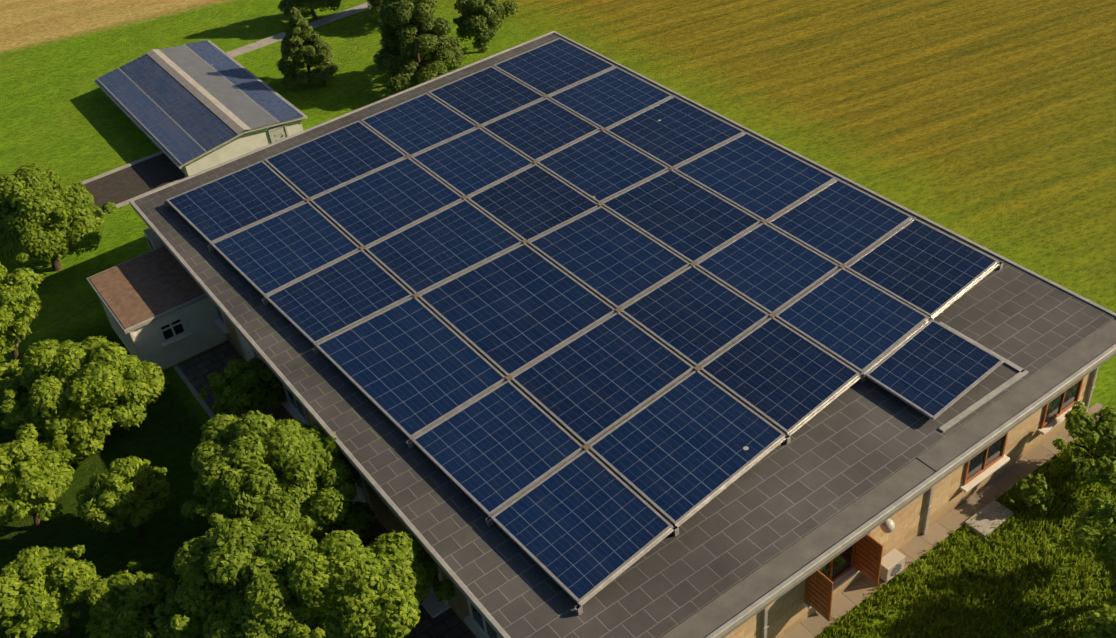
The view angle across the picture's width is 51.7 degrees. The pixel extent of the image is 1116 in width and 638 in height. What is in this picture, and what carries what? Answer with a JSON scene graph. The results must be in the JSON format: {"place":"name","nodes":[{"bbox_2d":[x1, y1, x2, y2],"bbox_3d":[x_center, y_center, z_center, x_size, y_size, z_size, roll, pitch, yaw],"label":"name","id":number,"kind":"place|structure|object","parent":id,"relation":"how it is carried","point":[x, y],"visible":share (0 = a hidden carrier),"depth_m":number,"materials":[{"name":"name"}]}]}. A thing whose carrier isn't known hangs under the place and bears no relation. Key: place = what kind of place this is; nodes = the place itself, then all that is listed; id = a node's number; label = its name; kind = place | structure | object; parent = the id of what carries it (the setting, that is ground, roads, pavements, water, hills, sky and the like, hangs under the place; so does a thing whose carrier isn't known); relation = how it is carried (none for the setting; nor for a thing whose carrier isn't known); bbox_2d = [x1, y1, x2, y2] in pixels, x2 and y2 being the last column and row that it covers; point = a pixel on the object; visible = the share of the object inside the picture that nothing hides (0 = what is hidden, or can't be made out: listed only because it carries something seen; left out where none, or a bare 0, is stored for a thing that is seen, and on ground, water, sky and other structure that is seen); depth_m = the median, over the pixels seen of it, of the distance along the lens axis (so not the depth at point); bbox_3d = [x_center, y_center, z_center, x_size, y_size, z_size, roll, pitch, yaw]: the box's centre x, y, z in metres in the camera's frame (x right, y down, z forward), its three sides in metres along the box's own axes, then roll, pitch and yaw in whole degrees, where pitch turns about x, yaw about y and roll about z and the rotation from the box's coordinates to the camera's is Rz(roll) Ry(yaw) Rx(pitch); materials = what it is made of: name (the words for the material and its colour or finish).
{"place":"outdoors","nodes":[
{"label":"outdoors","id":0,"kind":"place"},
{"bbox_2d":[79,151,185,213],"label":"yard pavement","id":1,"kind":"structure","parent":0,"point":[121,186],"depth_m":40.90,"materials":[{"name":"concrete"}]},
{"bbox_2d":[226,2,371,57],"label":"garden path","id":2,"kind":"structure","parent":0,"point":[282,35],"depth_m":49.86,"materials":[{"name":"concrete"}]},
{"bbox_2d":[173,341,475,637],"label":"paver path","id":3,"kind":"structure","parent":0,"point":[194,372],"depth_m":30.57,"materials":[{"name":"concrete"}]},
{"bbox_2d":[0,0,1115,637],"bbox_3d":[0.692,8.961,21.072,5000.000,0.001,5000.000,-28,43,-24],"label":"ground","id":4,"kind":"structure","parent":0,"point":[988,124],"depth_m":40.98,"materials":[{"name":"green plant"}]},
{"bbox_2d":[0,358,31,430],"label":"tree","id":5,"kind":"object","parent":4,"relation":"on","point":[10,373],"visible":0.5,"depth_m":29.67,"materials":[{"name":"green plant"}]},
{"bbox_2d":[0,262,44,361],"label":"tree","id":6,"kind":"object","parent":4,"relation":"on","point":[19,300],"visible":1,"depth_m":31.70,"materials":[{"name":"green plant"}]},
{"bbox_2d":[0,437,74,529],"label":"tree","id":7,"kind":"object","parent":4,"relation":"on","point":[35,476],"visible":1,"depth_m":26.62,"materials":[{"name":"green plant"}]},
{"bbox_2d":[0,545,96,637],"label":"tree","id":8,"kind":"object","parent":4,"relation":"on","point":[44,589],"visible":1,"depth_m":23.99,"materials":[{"name":"green plant"}]},
{"bbox_2d":[0,163,116,271],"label":"tree","id":9,"kind":"object","parent":4,"relation":"on","point":[44,213],"visible":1,"depth_m":35.03,"materials":[{"name":"green plant"}]},
{"bbox_2d":[0,335,168,465],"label":"tree","id":10,"kind":"object","parent":4,"relation":"on","point":[90,392],"visible":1,"depth_m":28.38,"materials":[{"name":"green plant"}]},
{"bbox_2d":[76,455,170,533],"bbox_3d":[-10.093,4.281,26.906,2.167,2.290,2.123,-9,38,-3],"label":"tree","id":11,"kind":"object","parent":4,"relation":"on","point":[135,491],"visible":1,"depth_m":26.31,"materials":[{"name":"green plant"}]},
{"bbox_2d":[72,559,179,637],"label":"tree","id":12,"kind":"object","parent":4,"relation":"on","point":[122,604],"visible":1,"depth_m":23.96,"materials":[{"name":"green plant"}]},
{"bbox_2d":[86,246,226,369],"bbox_3d":[-11.490,-0.267,33.054,2.520,1.820,3.250,-28,43,-24],"label":"annex","id":13,"kind":"object","parent":4,"relation":"on","point":[139,296],"visible":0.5,"depth_m":32.27,"materials":[{"name":"white paint"}]},
{"bbox_2d":[129,310,192,361],"bbox_3d":[-10.850,0.676,31.868,1.530,1.700,0.190,-28,43,-24],"label":"annex window","id":14,"kind":"structure","parent":13,"relation":"in","point":[172,329],"depth_m":31.80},
{"bbox_2d":[143,591,204,637],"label":"tree","id":15,"kind":"object","parent":4,"relation":"on","point":[164,614],"visible":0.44,"depth_m":22.98,"materials":[{"name":"green plant"}]},
{"bbox_2d":[108,96,302,176],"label":"shed walls","id":16,"kind":"structure","parent":4,"relation":"on","point":[245,143],"depth_m":41.09,"materials":[{"name":"beige paint"}]},
{"bbox_2d":[96,40,305,166],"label":"shed roof","id":17,"kind":"structure","parent":16,"relation":"on","point":[184,104],"depth_m":43.50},
{"bbox_2d":[95,40,307,176],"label":"shed gutters","id":18,"kind":"object","parent":17,"relation":"attached to","point":[132,118],"visible":0.65,"depth_m":43.42,"materials":[{"name":"grey metal"}]},
{"bbox_2d":[132,121,288,142],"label":"shed openings","id":19,"kind":"object","parent":16,"relation":"in","point":[278,133],"visible":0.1,"depth_m":41.76,"materials":[{"name":"white"}]},
{"bbox_2d":[199,357,285,417],"bbox_3d":[-7.933,1.927,29.632,2.255,2.174,1.922,-28,43,-24],"label":"tree","id":20,"kind":"object","parent":4,"relation":"on","point":[239,387],"visible":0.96,"depth_m":29.08,"materials":[{"name":"green plant"}]},
{"bbox_2d":[169,505,324,637],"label":"tree","id":21,"kind":"object","parent":4,"relation":"on","point":[233,578],"visible":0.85,"depth_m":22.49,"materials":[{"name":"green plant"}]},
{"bbox_2d":[180,410,376,543],"bbox_3d":[-6.347,3.939,25.838,3.878,3.442,4.088,-28,43,-24],"label":"tree","id":22,"kind":"object","parent":4,"relation":"on","point":[250,463],"visible":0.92,"depth_m":24.88,"materials":[{"name":"green plant"}]},
{"bbox_2d":[276,7,338,88],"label":"conifer","id":23,"kind":"object","parent":4,"relation":"on","point":[301,39],"visible":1,"depth_m":44.71,"materials":[{"name":"green plant"}]},
{"bbox_2d":[277,0,340,21],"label":"tree","id":24,"kind":"object","parent":4,"relation":"on","point":[287,5],"visible":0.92,"depth_m":49.66,"materials":[{"name":"green plant"}]},
{"bbox_2d":[287,530,455,637],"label":"tree","id":25,"kind":"object","parent":4,"relation":"on","point":[379,587],"visible":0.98,"depth_m":22.07,"materials":[{"name":"green plant"}]},
{"bbox_2d":[366,0,418,22],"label":"tree","id":26,"kind":"object","parent":4,"relation":"on","point":[376,6],"visible":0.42,"depth_m":48.52,"materials":[{"name":"green plant"}]},
{"bbox_2d":[373,0,465,93],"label":"tree","id":27,"kind":"object","parent":4,"relation":"on","point":[423,30],"visible":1,"depth_m":43.19,"materials":[{"name":"green plant"}]},
{"bbox_2d":[447,0,518,52],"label":"tree","id":28,"kind":"object","parent":4,"relation":"on","point":[480,21],"visible":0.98,"depth_m":44.85,"materials":[{"name":"green plant"}]},
{"bbox_2d":[225,317,1092,637],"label":"house walls","id":29,"kind":"structure","parent":4,"relation":"on","point":[789,611],"depth_m":24.85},
{"bbox_2d":[143,228,163,249],"bbox_3d":[-12.029,-2.275,34.530,0.380,0.680,0.800,-28,43,-24],"label":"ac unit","id":30,"kind":"object","parent":29,"relation":"attached to","point":[154,241],"visible":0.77,"depth_m":34.23,"materials":[{"name":"grey metal"}]},
{"bbox_2d":[213,303,499,637],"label":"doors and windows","id":31,"kind":"structure","parent":29,"relation":"attached to","point":[474,620],"depth_m":26.50,"materials":[{"name":"white"}]},
{"bbox_2d":[129,31,1115,637],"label":"house roof","id":32,"kind":"structure","parent":29,"relation":"on","point":[845,471],"depth_m":23.98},
{"bbox_2d":[162,38,1003,614],"bbox_3d":[0.257,-1.851,30.339,14.810,0.240,20.874,-28,43,-24],"label":"solar array","id":33,"kind":"object","parent":32,"relation":"on","point":[562,508],"visible":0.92,"depth_m":28.63,"materials":[{"name":"blue glass"}]},
{"bbox_2d":[305,94,845,449],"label":"panel clamps","id":34,"kind":"object","parent":33,"relation":"on","point":[587,446],"visible":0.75,"depth_m":29.14,"materials":[{"name":"silver metal"}]},
{"bbox_2d":[939,322,1027,431],"bbox_3d":[8.464,1.212,25.404,2.790,0.038,2.380,-28,43,-24],"label":"mounting rail","id":35,"kind":"object","parent":32,"relation":"on","point":[984,399],"visible":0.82,"depth_m":24.86,"materials":[{"name":"silver metal"}]},
{"bbox_2d":[880,519,894,532],"bbox_3d":[6.679,4.187,23.486,0.292,0.300,0.390,-28,43,-24],"label":"wall lamp","id":36,"kind":"object","parent":29,"relation":"attached to","point":[887,526],"visible":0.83,"depth_m":23.35,"materials":[{"name":"white glass"}]},
{"bbox_2d":[761,367,1098,637],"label":"downspouts","id":37,"kind":"object","parent":29,"relation":"attached to","point":[928,507],"visible":0.69,"depth_m":24.81,"materials":[{"name":"metal"}]},
{"bbox_2d":[803,378,1084,620],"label":"front windows","id":38,"kind":"structure","parent":29,"relation":"attached to","point":[863,555],"depth_m":23.68,"materials":[{"name":"brown wood"}]},
{"bbox_2d":[781,402,1108,637],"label":"plinth paving","id":39,"kind":"structure","parent":4,"relation":"on","point":[815,624],"depth_m":25.32,"materials":[{"name":"beige concrete"}]},
{"bbox_2d":[879,548,905,581],"bbox_3d":[7.021,5.229,24.318,0.550,0.500,0.320,-28,43,-24],"label":"ac unit","id":40,"kind":"object","parent":39,"relation":"on","point":[892,563],"visible":0.96,"depth_m":24.17,"materials":[{"name":"grey metal"}]},
{"bbox_2d":[816,420,1115,637],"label":"lawn grass","id":41,"kind":"structure","parent":4,"relation":"on","point":[962,542],"depth_m":24.05,"materials":[{"name":"green plant"}]},
{"bbox_2d":[964,500,1013,537],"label":"slab","id":42,"kind":"structure","parent":4,"relation":"on","point":[990,523],"depth_m":25.30,"materials":[{"name":"concrete"}]},
{"bbox_2d":[1009,473,1054,509],"bbox_3d":[10.422,3.893,25.341,0.928,0.972,0.928,11,42,21],"label":"bush","id":43,"kind":"object","parent":4,"relation":"on","point":[1030,495],"visible":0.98,"depth_m":25.14,"materials":[{"name":"green plant"}]},
{"bbox_2d":[1048,400,1115,489],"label":"bush","id":44,"kind":"object","parent":4,"relation":"on","point":[1100,434],"visible":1,"depth_m":25.25,"materials":[{"name":"green plant"}]},
{"bbox_2d":[1071,494,1115,598],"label":"bush","id":45,"kind":"object","parent":4,"relation":"on","point":[1100,517],"visible":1,"depth_m":22.37,"materials":[{"name":"green plant"}]},
{"bbox_2d":[1079,597,1115,637],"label":"bush","id":46,"kind":"object","parent":4,"relation":"on","point":[1101,623],"visible":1,"depth_m":20.88,"materials":[{"name":"green plant"}]}
]}

